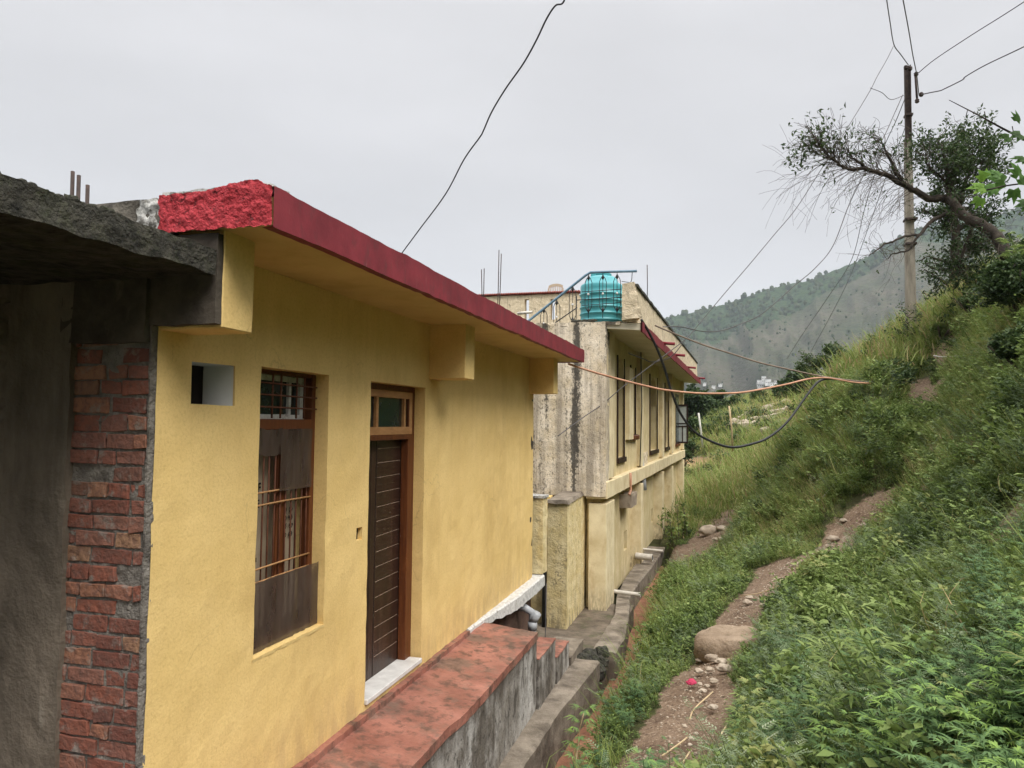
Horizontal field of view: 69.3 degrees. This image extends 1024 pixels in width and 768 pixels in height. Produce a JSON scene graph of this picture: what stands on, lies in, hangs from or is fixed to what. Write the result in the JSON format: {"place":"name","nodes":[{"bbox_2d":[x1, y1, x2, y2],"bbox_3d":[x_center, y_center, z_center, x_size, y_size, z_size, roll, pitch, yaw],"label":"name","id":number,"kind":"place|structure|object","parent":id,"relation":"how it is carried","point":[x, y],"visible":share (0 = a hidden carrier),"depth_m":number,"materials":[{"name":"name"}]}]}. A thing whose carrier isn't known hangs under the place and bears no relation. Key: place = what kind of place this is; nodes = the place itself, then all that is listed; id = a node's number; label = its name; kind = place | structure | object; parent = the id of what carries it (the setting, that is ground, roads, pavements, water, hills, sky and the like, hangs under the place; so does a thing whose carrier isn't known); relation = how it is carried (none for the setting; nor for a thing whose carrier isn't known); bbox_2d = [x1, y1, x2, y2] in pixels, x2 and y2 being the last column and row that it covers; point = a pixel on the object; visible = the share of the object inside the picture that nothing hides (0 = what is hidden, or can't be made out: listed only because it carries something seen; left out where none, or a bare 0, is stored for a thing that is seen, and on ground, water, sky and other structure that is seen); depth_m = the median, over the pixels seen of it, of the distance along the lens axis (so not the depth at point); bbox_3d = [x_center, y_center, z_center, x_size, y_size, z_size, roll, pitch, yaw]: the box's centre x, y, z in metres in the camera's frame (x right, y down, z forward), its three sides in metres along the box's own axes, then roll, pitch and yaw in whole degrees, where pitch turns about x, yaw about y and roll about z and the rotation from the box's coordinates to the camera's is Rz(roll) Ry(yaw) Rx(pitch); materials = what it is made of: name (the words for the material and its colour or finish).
{"place":"outdoors","nodes":[
{"label":"outdoors","id":0,"kind":"place"},
{"bbox_2d":[0,0,1023,319],"label":"sky","id":1,"kind":"structure","parent":0,"point":[631,134],"materials":[{"name":"white"}]},
{"bbox_2d":[552,248,1023,767],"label":"hillside","id":2,"kind":"structure","parent":0,"point":[829,525],"depth_m":12.39,"materials":[{"name":"green plant"}]},
{"bbox_2d":[0,172,215,767],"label":"unfinished building","id":3,"kind":"structure","parent":2,"relation":"on","point":[74,269],"depth_m":3.58,"materials":[{"name":"concrete"}]},
{"bbox_2d":[9,178,583,767],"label":"yellow house","id":4,"kind":"structure","parent":2,"relation":"on","point":[301,504],"depth_m":4.49,"materials":[{"name":"paint"}]},
{"bbox_2d":[70,171,74,194],"bbox_3d":[-4.555,-1.449,7.636,0.049,1.511,0.039,0,-3,16],"label":"rebar","id":5,"kind":"object","parent":4,"relation":"on","point":[72,180],"visible":0.22,"depth_m":7.66,"materials":[{"name":"metal"}]},
{"bbox_2d":[76,175,80,198],"bbox_3d":[-4.492,-1.429,7.637,0.049,1.471,0.039,0,-3,16],"label":"rebar","id":6,"kind":"object","parent":4,"relation":"on","point":[78,187],"visible":0.22,"depth_m":7.66,"materials":[{"name":"metal"}]},
{"bbox_2d":[85,185,89,203],"bbox_3d":[-4.363,-1.370,7.576,0.049,1.351,0.039,0,-3,16],"label":"rebar","id":7,"kind":"object","parent":4,"relation":"on","point":[87,191],"visible":0.22,"depth_m":7.59,"materials":[{"name":"metal"}]},
{"bbox_2d":[252,369,324,662],"bbox_3d":[-1.478,0.768,4.687,0.240,1.702,0.799,0,-3,16],"label":"window","id":8,"kind":"structure","parent":4,"relation":"in","point":[286,596],"depth_m":4.74,"materials":[{"name":"brown wood"}]},
{"bbox_2d":[364,382,421,704],"bbox_3d":[-1.055,1.220,6.156,0.270,2.433,1.075,0,-3,16],"label":"door","id":9,"kind":"structure","parent":4,"relation":"in","point":[392,407],"depth_m":6.33,"materials":[{"name":"brown wood"}]},
{"bbox_2d":[402,0,564,252],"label":"overhead wire","id":10,"kind":"object","parent":4,"relation":"attached to","point":[555,5],"visible":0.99,"depth_m":5.40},
{"bbox_2d":[517,604,540,631],"bbox_3d":[0.220,3.334,9.741,0.327,0.889,0.143,0,-3,11],"label":"drain pipe","id":11,"kind":"object","parent":4,"relation":"attached to","point":[534,616],"visible":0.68,"depth_m":9.71,"materials":[{"name":"grey plastic"}]},
{"bbox_2d":[532,494,548,574],"bbox_3d":[0.375,2.160,10.697,0.253,1.110,0.315,0,-3,16],"label":"gate post","id":12,"kind":"object","parent":4,"relation":"on","point":[539,540],"visible":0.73,"depth_m":10.57,"materials":[{"name":"yellow paint"}]},
{"bbox_2d":[545,583,546,636],"bbox_3d":[0.446,3.254,10.088,0.023,1.051,0.067,-2,-4,38],"label":"wire","id":13,"kind":"object","parent":4,"relation":"hanging from","point":[545,610],"visible":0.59,"depth_m":10.11,"materials":[{"name":"black"}]},
{"bbox_2d":[293,622,537,767],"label":"platform","id":14,"kind":"structure","parent":2,"relation":"on","point":[466,699],"depth_m":6.08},
{"bbox_2d":[498,604,633,767],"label":"drain ledge","id":15,"kind":"object","parent":2,"relation":"on","point":[538,743],"visible":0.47,"depth_m":8.65,"materials":[{"name":"concrete"}]},
{"bbox_2d":[530,491,585,628],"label":"boundary wall","id":16,"kind":"structure","parent":15,"relation":"on","point":[565,578],"depth_m":11.92,"materials":[{"name":"concrete"}]},
{"bbox_2d":[536,636,583,708],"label":"stairs","id":17,"kind":"structure","parent":15,"relation":"on","point":[556,656],"depth_m":8.65,"materials":[{"name":"concrete"}]},
{"bbox_2d":[561,704,598,767],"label":"serrated plant","id":18,"kind":"object","parent":2,"relation":"on","point":[577,720],"visible":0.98,"depth_m":5.21,"materials":[{"name":"green plant"}]},
{"bbox_2d":[555,566,663,767],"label":"drain bed","id":19,"kind":"object","parent":2,"relation":"on","point":[563,760],"visible":0.12,"depth_m":10.15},
{"bbox_2d":[533,281,704,610],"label":"cream house","id":20,"kind":"structure","parent":2,"relation":"on","point":[616,459],"depth_m":13.66,"materials":[{"name":"paint"}]},
{"bbox_2d":[497,254,498,303],"bbox_3d":[-0.272,-1.833,14.345,0.042,1.540,0.017,0,-3,16],"label":"rebar","id":21,"kind":"object","parent":20,"relation":"on","point":[498,277],"visible":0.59,"depth_m":14.35,"materials":[{"name":"metal"}]},
{"bbox_2d":[499,254,501,304],"bbox_3d":[-0.236,-1.798,14.353,0.062,1.468,0.017,0,-3,16],"label":"rebar","id":22,"kind":"object","parent":20,"relation":"on","point":[500,279],"visible":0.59,"depth_m":14.36,"materials":[{"name":"metal"}]},
{"bbox_2d":[517,311,532,314],"bbox_3d":[0.226,-1.244,12.920,0.270,0.066,0.050,0,-3,16],"label":"roof pipe","id":23,"kind":"object","parent":20,"relation":"on","point":[525,312],"visible":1,"depth_m":12.90,"materials":[{"name":"white plastic"}]},
{"bbox_2d":[478,290,580,323],"bbox_3d":[0.832,-1.598,24.296,3.393,2.329,3.076,0,-3,16],"label":"rooftop room","id":24,"kind":"object","parent":20,"relation":"on","point":[515,303],"visible":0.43,"depth_m":22.80,"materials":[{"name":"grey concrete"}]},
{"bbox_2d":[548,284,563,310],"bbox_3d":[1.403,-2.665,23.088,0.498,0.860,0.420,0,-3,16],"label":"plastic chair","id":25,"kind":"object","parent":24,"relation":"on","point":[555,285],"visible":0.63,"depth_m":22.91,"materials":[{"name":"beige plastic"}]},
{"bbox_2d":[528,270,636,322],"bbox_3d":[1.014,-1.384,13.449,2.486,1.309,0.064,0,-3,16],"label":"railing","id":26,"kind":"object","parent":20,"relation":"on","point":[571,287],"visible":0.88,"depth_m":13.36,"materials":[{"name":"metal"}]},
{"bbox_2d":[580,273,622,321],"bbox_3d":[1.714,-1.605,14.180,0.834,1.020,0.834,0,-3,16],"label":"water tank","id":27,"kind":"object","parent":20,"relation":"on","point":[610,313],"visible":0.68,"depth_m":13.84,"materials":[{"name":"teal plastic"}]},
{"bbox_2d":[616,355,626,463],"bbox_3d":[2.154,0.520,15.208,0.255,2.170,1.030,0,-3,17],"label":"window","id":28,"kind":"structure","parent":20,"relation":"in","point":[620,361],"depth_m":15.06,"materials":[{"name":"paint"}]},
{"bbox_2d":[614,589,640,596],"bbox_3d":[2.111,3.851,13.640,0.515,0.098,0.082,-1,-3,22],"label":"waste pipe","id":29,"kind":"object","parent":20,"relation":"attached to","point":[629,593],"visible":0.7,"depth_m":13.61,"materials":[{"name":"white plastic"}]},
{"bbox_2d":[630,365,637,434],"bbox_3d":[2.673,0.416,16.861,0.255,1.660,0.940,0,-3,17],"label":"window","id":30,"kind":"structure","parent":20,"relation":"in","point":[631,366],"depth_m":17.20,"materials":[{"name":"paint"}]},
{"bbox_2d":[635,552,652,560],"bbox_3d":[3.070,4.016,17.205,0.401,0.174,0.163,-1,-3,22],"label":"waste pipe","id":31,"kind":"object","parent":20,"relation":"attached to","point":[644,556],"visible":1,"depth_m":17.15,"materials":[{"name":"white plastic"}]},
{"bbox_2d":[647,265,647,296],"bbox_3d":[2.731,-1.991,14.951,0.023,0.838,0.017,0,-3,16],"label":"rebar","id":32,"kind":"object","parent":20,"relation":"on","point":[647,280],"visible":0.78,"depth_m":14.95,"materials":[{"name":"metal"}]},
{"bbox_2d":[643,548,662,552],"bbox_3d":[3.284,3.935,17.571,0.604,0.082,0.065,-1,-3,21],"label":"waste pipe","id":33,"kind":"object","parent":20,"relation":"attached to","point":[654,550],"visible":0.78,"depth_m":17.52,"materials":[{"name":"white plastic"}]},
{"bbox_2d":[649,374,658,454],"bbox_3d":[3.866,0.853,20.645,0.255,2.180,1.950,0,-3,17],"label":"window","id":34,"kind":"structure","parent":20,"relation":"in","point":[653,381],"depth_m":21.15,"materials":[{"name":"paint"}]},
{"bbox_2d":[629,341,684,361],"bbox_3d":[2.731,-0.636,13.781,1.595,0.494,0.058,3,-4,-38],"label":"overhead wire","id":35,"kind":"object","parent":20,"relation":"attached to","point":[658,361],"visible":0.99,"depth_m":13.75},
{"bbox_2d":[664,383,669,450],"bbox_3d":[4.954,1.067,24.096,0.255,2.170,1.400,0,-3,17],"label":"window","id":36,"kind":"structure","parent":20,"relation":"in","point":[666,394],"depth_m":23.46,"materials":[{"name":"paint"}]},
{"bbox_2d":[675,394,680,446],"bbox_3d":[6.181,1.354,27.684,0.110,1.930,1.500,0,-3,17],"label":"window","id":37,"kind":"structure","parent":20,"relation":"in","point":[677,443],"depth_m":27.39,"materials":[{"name":"paint"}]},
{"bbox_2d":[558,45,893,435],"bbox_3d":[5.530,-4.042,15.979,11.287,10.300,0.315,3,-4,-35],"label":"overhead wire","id":38,"kind":"object","parent":20,"relation":"attached to","point":[734,281],"visible":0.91,"depth_m":14.89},
{"bbox_2d":[640,319,872,447],"bbox_3d":[4.843,0.091,14.462,5.778,2.330,0.372,2,-3,-24],"label":"cable","id":39,"kind":"object","parent":20,"relation":"attached to","point":[707,439],"visible":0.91,"depth_m":14.11,"materials":[{"name":"black rubber"}]},
{"bbox_2d":[655,325,858,380],"bbox_3d":[5.056,-0.559,14.561,5.261,0.912,0.054,2,-3,-22],"label":"cable","id":40,"kind":"object","parent":20,"relation":"attached to","point":[745,357],"visible":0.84,"depth_m":14.33,"materials":[{"name":"brown rubber"}]},
{"bbox_2d":[593,546,664,680],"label":"drain wall","id":41,"kind":"structure","parent":2,"relation":"on","point":[638,577],"depth_m":13.15,"materials":[{"name":"concrete"}]},
{"bbox_2d":[657,499,689,548],"bbox_3d":[4.053,3.522,18.718,0.877,1.292,0.469,1,-3,-3],"label":"plant","id":42,"kind":"object","parent":2,"relation":"on","point":[684,524],"visible":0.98,"depth_m":18.65,"materials":[{"name":"green plant"}]},
{"bbox_2d":[682,436,701,465],"bbox_3d":[8.053,3.088,33.996,1.354,1.407,1.573,0,-3,16],"label":"shrub","id":43,"kind":"object","parent":2,"relation":"on","point":[689,446],"visible":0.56,"depth_m":33.88,"materials":[{"name":"green plant"}]},
{"bbox_2d":[688,416,710,435],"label":"tree","id":44,"kind":"object","parent":2,"relation":"on","point":[693,422],"visible":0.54,"depth_m":50.45,"materials":[{"name":"green plant"}]},
{"bbox_2d":[684,383,715,419],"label":"tree","id":45,"kind":"object","parent":2,"relation":"on","point":[696,403],"visible":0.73,"depth_m":59.06,"materials":[{"name":"green plant"}]},
{"bbox_2d":[698,413,703,447],"bbox_3d":[9.679,2.374,37.998,0.347,1.790,0.096,2,-3,-22],"label":"post","id":46,"kind":"object","parent":2,"relation":"on","point":[700,429],"visible":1,"depth_m":37.96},
{"bbox_2d":[690,387,719,413],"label":"tree","id":47,"kind":"object","parent":2,"relation":"on","point":[711,404],"visible":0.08,"depth_m":66.07,"materials":[{"name":"green plant"}]},
{"bbox_2d":[707,389,728,414],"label":"tree","id":48,"kind":"object","parent":2,"relation":"on","point":[718,396],"visible":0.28,"depth_m":67.78,"materials":[{"name":"green plant"}]},
{"bbox_2d":[568,363,870,394],"bbox_3d":[4.114,-0.007,12.953,8.267,0.451,0.060,3,-4,-36],"label":"hose","id":49,"kind":"object","parent":2,"relation":"on","point":[605,375],"visible":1,"depth_m":12.34,"materials":[{"name":"orange plastic"}]},
{"bbox_2d":[716,397,740,410],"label":"tree","id":50,"kind":"object","parent":2,"relation":"on","point":[731,401],"visible":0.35,"depth_m":66.25,"materials":[{"name":"green plant"}]},
{"bbox_2d":[728,406,733,450],"bbox_3d":[10.055,2.049,33.993,0.298,2.087,0.085,2,-3,-29],"label":"post","id":51,"kind":"object","parent":2,"relation":"on","point":[731,427],"visible":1,"depth_m":33.97,"materials":[{"name":"wood"}]},
{"bbox_2d":[731,394,743,399],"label":"tree","id":52,"kind":"object","parent":2,"relation":"on","point":[734,396],"visible":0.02,"depth_m":70.06,"materials":[{"name":"green plant"}]},
{"bbox_2d":[742,390,769,402],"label":"tree","id":53,"kind":"object","parent":2,"relation":"on","point":[755,393],"visible":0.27,"depth_m":62.17,"materials":[{"name":"green plant"}]},
{"bbox_2d":[729,400,798,432],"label":"scree","id":54,"kind":"structure","parent":2,"relation":"on","point":[747,421],"depth_m":47.91,"materials":[{"name":"stone"}]},
{"bbox_2d":[769,370,799,398],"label":"tree","id":55,"kind":"object","parent":2,"relation":"on","point":[780,390],"visible":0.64,"depth_m":54.24,"materials":[{"name":"green plant"}]},
{"bbox_2d":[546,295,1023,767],"bbox_3d":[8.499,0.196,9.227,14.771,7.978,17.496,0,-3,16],"label":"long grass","id":56,"kind":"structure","parent":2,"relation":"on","point":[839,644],"depth_m":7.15,"materials":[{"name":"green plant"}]},
{"bbox_2d":[558,501,1023,767],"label":"tall weeds","id":57,"kind":"object","parent":2,"relation":"on","point":[998,754],"visible":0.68,"depth_m":3.09,"materials":[{"name":"green plant"}]},
{"bbox_2d":[565,251,1023,767],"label":"herbs","id":58,"kind":"object","parent":2,"relation":"on","point":[820,615],"visible":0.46,"depth_m":8.41,"materials":[{"name":"green plant"}]},
{"bbox_2d":[570,292,1023,767],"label":"mugwort","id":59,"kind":"object","parent":2,"relation":"on","point":[775,639],"visible":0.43,"depth_m":6.23,"materials":[{"name":"green plant"}]},
{"bbox_2d":[788,363,815,393],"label":"tree","id":60,"kind":"object","parent":2,"relation":"on","point":[796,375],"visible":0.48,"depth_m":53.65,"materials":[{"name":"green plant"}]},
{"bbox_2d":[783,350,836,416],"bbox_3d":[10.288,0.126,25.131,1.954,2.730,1.507,1,-3,1],"label":"slender tree","id":61,"kind":"object","parent":2,"relation":"on","point":[811,361],"visible":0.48,"depth_m":25.09,"materials":[{"name":"green plant"}]},
{"bbox_2d":[815,339,847,371],"bbox_3d":[13.163,-0.979,29.962,1.644,1.920,1.557,2,-3,-25],"label":"round tree","id":62,"kind":"object","parent":2,"relation":"on","point":[827,347],"visible":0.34,"depth_m":29.91,"materials":[{"name":"green plant"}]},
{"bbox_2d":[659,232,1023,538],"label":"grass","id":63,"kind":"structure","parent":2,"relation":"on","point":[730,476],"depth_m":22.96,"materials":[{"name":"green plant"}]},
{"bbox_2d":[675,240,1023,544],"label":"scrub","id":64,"kind":"object","parent":2,"relation":"on","point":[904,373],"visible":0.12,"depth_m":17.74,"materials":[{"name":"green plant"}]},
{"bbox_2d":[718,229,1023,767],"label":"leafy clumps","id":65,"kind":"object","parent":2,"relation":"on","point":[770,760],"visible":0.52,"depth_m":5.44,"materials":[{"name":"green plant"}]},
{"bbox_2d":[757,103,1023,322],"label":"bent tree","id":66,"kind":"object","parent":2,"relation":"on","point":[951,152],"visible":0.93,"depth_m":16.95,"materials":[{"name":"green plant"}]},
{"bbox_2d":[882,301,926,341],"bbox_3d":[10.224,-1.486,19.312,1.212,1.443,0.953,0,-3,16],"label":"sapling","id":67,"kind":"object","parent":2,"relation":"on","point":[905,325],"visible":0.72,"depth_m":19.32,"materials":[{"name":"green plant"}]},
{"bbox_2d":[903,65,923,342],"bbox_3d":[10.701,-4.636,19.802,0.505,7.876,1.045,0,-3,16],"label":"utility pole","id":68,"kind":"object","parent":2,"relation":"on","point":[910,285],"visible":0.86,"depth_m":19.92,"materials":[{"name":"concrete"}]},
{"bbox_2d":[663,95,902,331],"bbox_3d":[6.754,-4.385,16.454,9.678,7.109,0.518,3,-4,-38],"label":"overhead wire","id":69,"kind":"object","parent":68,"relation":"attached to","point":[806,275],"visible":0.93,"depth_m":15.49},
{"bbox_2d":[788,101,903,356],"bbox_3d":[11.909,-4.450,26.959,0.597,5.854,14.474,0,-3,8],"label":"overhead wire","id":70,"kind":"object","parent":68,"relation":"attached to","point":[859,230],"visible":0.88,"depth_m":25.28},
{"bbox_2d":[807,128,904,361],"bbox_3d":[12.205,-4.060,26.981,0.272,6.126,14.597,0,-3,11],"label":"overhead wire","id":71,"kind":"object","parent":68,"relation":"attached to","point":[861,246],"visible":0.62,"depth_m":25.61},
{"bbox_2d":[886,0,908,64],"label":"overhead wire","id":72,"kind":"object","parent":68,"relation":"attached to","point":[891,33],"visible":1,"depth_m":17.39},
{"bbox_2d":[903,0,918,94],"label":"overhead wire","id":73,"kind":"object","parent":68,"relation":"attached to","point":[911,45],"visible":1,"depth_m":16.68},
{"bbox_2d":[918,2,1023,72],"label":"overhead wire","id":74,"kind":"object","parent":68,"relation":"attached to","point":[971,35],"visible":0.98,"depth_m":18.07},
{"bbox_2d":[921,46,1023,94],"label":"overhead wire","id":75,"kind":"object","parent":68,"relation":"attached to","point":[973,71],"visible":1,"depth_m":18.18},
{"bbox_2d":[928,321,953,340],"bbox_3d":[10.126,-1.271,17.539,0.520,0.494,0.615,3,-4,-40],"label":"shrub","id":76,"kind":"object","parent":2,"relation":"on","point":[936,330],"visible":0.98,"depth_m":17.48,"materials":[{"name":"green plant"}]},
{"bbox_2d":[914,153,997,295],"bbox_3d":[13.130,-4.643,21.940,2.229,4.734,2.908,1,-3,-14],"label":"evergreen tree","id":77,"kind":"object","parent":2,"relation":"on","point":[944,221],"visible":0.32,"depth_m":21.89,"materials":[{"name":"green plant"}]},
{"bbox_2d":[954,288,989,315],"bbox_3d":[9.629,-1.742,15.450,0.794,0.622,0.646,3,-4,-43],"label":"shrub","id":78,"kind":"object","parent":2,"relation":"on","point":[961,299],"visible":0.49,"depth_m":15.45,"materials":[{"name":"green plant"}]},
{"bbox_2d":[949,100,1023,211],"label":"broadleaf tree","id":79,"kind":"object","parent":2,"relation":"on","point":[998,178],"visible":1,"depth_m":4.52,"materials":[{"name":"green plant"}]},
{"bbox_2d":[968,250,1023,318],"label":"shrub","id":80,"kind":"object","parent":2,"relation":"on","point":[1004,280],"visible":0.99,"depth_m":11.17,"materials":[{"name":"green plant"}]},
{"bbox_2d":[985,320,1023,370],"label":"shrub","id":81,"kind":"object","parent":2,"relation":"on","point":[1006,338],"visible":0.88,"depth_m":9.82,"materials":[{"name":"green plant"}]},
{"bbox_2d":[620,333,1023,767],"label":"dirt path","id":82,"kind":"structure","parent":0,"point":[651,734],"depth_m":6.64,"materials":[{"name":"soil"}]},
{"bbox_2d":[661,737,687,756],"bbox_3d":[1.072,2.347,4.801,0.045,0.053,0.420,-1,-4,35],"label":"twig","id":83,"kind":"object","parent":82,"relation":"on","point":[675,746],"visible":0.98,"depth_m":4.74,"materials":[{"name":"wood"}]},
{"bbox_2d":[686,679,696,684],"bbox_3d":[1.567,2.608,6.484,0.092,0.048,0.096,1,-3,-4],"label":"cloth scrap","id":84,"kind":"object","parent":82,"relation":"on","point":[691,682],"visible":0.99,"depth_m":6.46,"materials":[{"name":"fabric"}]},
{"bbox_2d":[694,668,702,672],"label":"stone","id":85,"kind":"object","parent":82,"relation":"on","point":[698,670],"visible":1,"depth_m":6.86,"materials":[{"name":"beige stone"}]},
{"bbox_2d":[689,691,712,719],"bbox_3d":[1.453,2.471,5.712,0.033,0.028,0.684,-1,-3,29],"label":"twig","id":86,"kind":"object","parent":82,"relation":"on","point":[706,697],"visible":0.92,"depth_m":5.72,"materials":[{"name":"wood"}]},
{"bbox_2d":[698,688,706,692],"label":"stone","id":87,"kind":"object","parent":82,"relation":"on","point":[702,690],"visible":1,"depth_m":6.12,"materials":[{"name":"beige stone"}]},
{"bbox_2d":[698,524,718,535],"bbox_3d":[5.007,3.718,18.690,0.525,0.317,0.574,-2,-4,42],"label":"stone","id":88,"kind":"object","parent":82,"relation":"on","point":[707,530],"visible":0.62,"depth_m":18.54,"materials":[{"name":"beige stone"}]},
{"bbox_2d":[705,666,712,670],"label":"stone","id":89,"kind":"object","parent":82,"relation":"on","point":[707,668],"visible":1,"depth_m":6.78,"materials":[{"name":"grey stone"}]},
{"bbox_2d":[704,654,717,661],"bbox_3d":[1.998,2.733,7.390,0.135,0.081,0.147,2,-3,-20],"label":"stone","id":90,"kind":"object","parent":82,"relation":"on","point":[710,657],"visible":0.81,"depth_m":7.35,"materials":[{"name":"grey stone"}]},
{"bbox_2d":[707,704,717,709],"bbox_3d":[1.539,2.477,5.681,0.073,0.042,0.076,-2,-4,42],"label":"stone","id":91,"kind":"object","parent":82,"relation":"on","point":[712,706],"visible":1,"depth_m":5.66,"materials":[{"name":"beige stone"}]},
{"bbox_2d":[709,678,717,683],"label":"stone","id":92,"kind":"object","parent":82,"relation":"on","point":[713,680],"visible":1,"depth_m":6.30,"materials":[{"name":"beige stone"}]},
{"bbox_2d":[714,657,726,663],"bbox_3d":[1.986,2.641,7.056,0.124,0.061,0.108,0,-3,16],"label":"stone","id":93,"kind":"object","parent":82,"relation":"on","point":[720,660],"visible":0.84,"depth_m":7.03,"materials":[{"name":"grey stone"}]},
{"bbox_2d":[716,525,726,530],"bbox_3d":[5.219,3.590,18.465,0.273,0.141,0.276,0,-3,16],"label":"stone","id":94,"kind":"object","parent":82,"relation":"on","point":[720,527],"visible":0.77,"depth_m":18.40,"materials":[{"name":"beige stone"}]},
{"bbox_2d":[715,663,731,672],"bbox_3d":[1.909,2.561,6.680,0.140,0.072,0.122,-1,-3,29],"label":"stone","id":95,"kind":"object","parent":82,"relation":"on","point":[721,667],"visible":0.97,"depth_m":6.65,"materials":[{"name":"grey stone"}]},
{"bbox_2d":[694,624,758,662],"bbox_3d":[2.342,2.807,7.779,0.840,0.456,0.615,0,-3,16],"label":"boulder","id":96,"kind":"object","parent":82,"relation":"on","point":[721,640],"visible":0.49,"depth_m":7.67,"materials":[{"name":"brown stone"}]},
{"bbox_2d":[742,599,752,604],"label":"stone","id":97,"kind":"object","parent":82,"relation":"on","point":[746,601],"visible":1,"depth_m":9.33,"materials":[{"name":"grey stone"}]},
{"bbox_2d":[740,585,778,595],"bbox_3d":[3.307,2.649,9.649,0.654,0.315,0.112,-1,-3,25],"label":"twig","id":98,"kind":"object","parent":82,"relation":"on","point":[757,593],"visible":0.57,"depth_m":9.67,"materials":[{"name":"wood"}]},
{"bbox_2d":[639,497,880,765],"bbox_3d":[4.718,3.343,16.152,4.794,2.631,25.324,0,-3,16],"label":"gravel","id":99,"kind":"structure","parent":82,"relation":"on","point":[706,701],"depth_m":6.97,"materials":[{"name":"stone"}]},
{"bbox_2d":[825,535,839,541],"bbox_3d":[4.723,2.276,10.914,0.178,0.097,0.176,2,-3,-22],"label":"stone","id":100,"kind":"object","parent":82,"relation":"on","point":[832,538],"visible":0.98,"depth_m":10.87,"materials":[{"name":"grey stone"}]},
{"bbox_2d":[668,208,1023,398],"bbox_3d":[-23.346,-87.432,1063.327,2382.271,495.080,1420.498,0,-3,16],"label":"mountain","id":101,"kind":"structure","parent":0,"point":[857,304],"depth_m":1186.58,"materials":[{"name":"green plant"}]},
{"bbox_2d":[761,376,765,384],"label":"house","id":102,"kind":"structure","parent":101,"relation":"on","point":[763,378],"depth_m":955.19,"materials":[{"name":"grey concrete"}]},
{"bbox_2d":[765,379,770,385],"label":"house","id":103,"kind":"structure","parent":101,"relation":"on","point":[767,382],"depth_m":948.44,"materials":[{"name":"grey concrete"}]},
{"bbox_2d":[664,207,1023,387],"bbox_3d":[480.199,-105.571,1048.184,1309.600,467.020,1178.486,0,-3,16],"label":"distant woods","id":104,"kind":"object","parent":101,"relation":"on","point":[782,310],"visible":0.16,"depth_m":1332.13,"materials":[{"name":"green plant"}]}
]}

